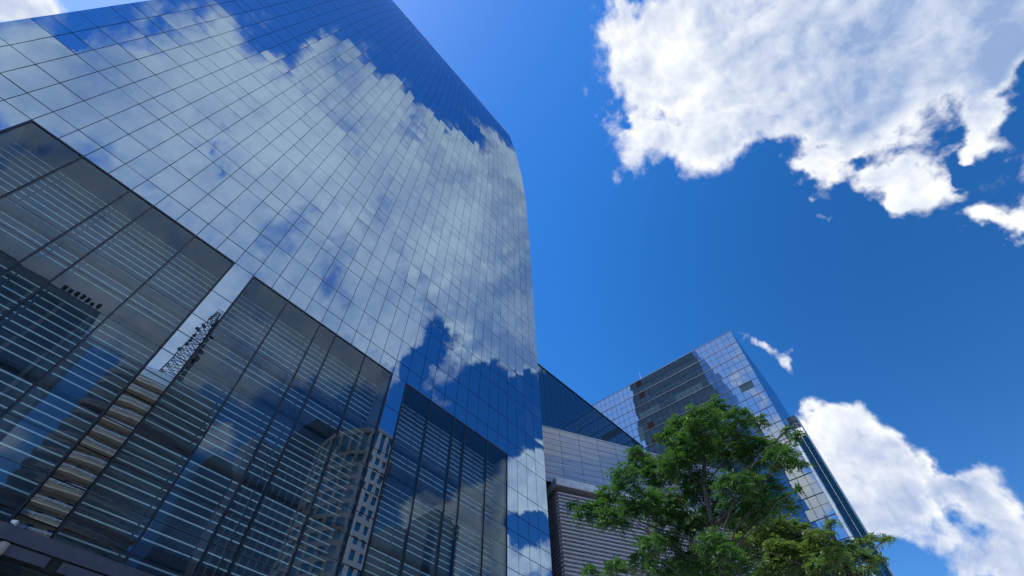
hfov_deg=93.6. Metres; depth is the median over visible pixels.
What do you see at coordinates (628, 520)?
inner window
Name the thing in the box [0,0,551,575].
glass tower
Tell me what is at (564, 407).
glass wing
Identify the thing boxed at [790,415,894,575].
green glass fin
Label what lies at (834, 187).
sky
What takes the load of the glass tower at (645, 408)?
on the ground
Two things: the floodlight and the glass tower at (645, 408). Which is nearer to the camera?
the floodlight
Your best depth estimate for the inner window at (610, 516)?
45.53 m
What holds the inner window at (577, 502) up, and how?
in the louvred block
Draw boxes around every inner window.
[557,498,583,575]
[577,502,605,569]
[603,516,630,575]
[624,520,646,575]
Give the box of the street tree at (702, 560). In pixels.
[563,393,816,575]
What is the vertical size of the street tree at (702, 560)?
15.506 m
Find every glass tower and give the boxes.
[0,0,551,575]
[592,330,884,575]
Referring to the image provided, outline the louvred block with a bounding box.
[542,425,841,575]
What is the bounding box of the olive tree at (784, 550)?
[723,511,897,575]
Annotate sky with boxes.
[0,0,1023,575]
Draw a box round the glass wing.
[538,363,643,449]
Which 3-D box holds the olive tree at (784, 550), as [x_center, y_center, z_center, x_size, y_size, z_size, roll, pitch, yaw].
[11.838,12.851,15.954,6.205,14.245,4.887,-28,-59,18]
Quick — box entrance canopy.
[0,520,154,575]
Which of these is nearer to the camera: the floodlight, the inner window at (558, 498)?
the floodlight
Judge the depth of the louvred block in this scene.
47.63 m
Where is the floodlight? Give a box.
[10,520,18,524]
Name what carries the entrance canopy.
attached to the glass tower at (266, 298)

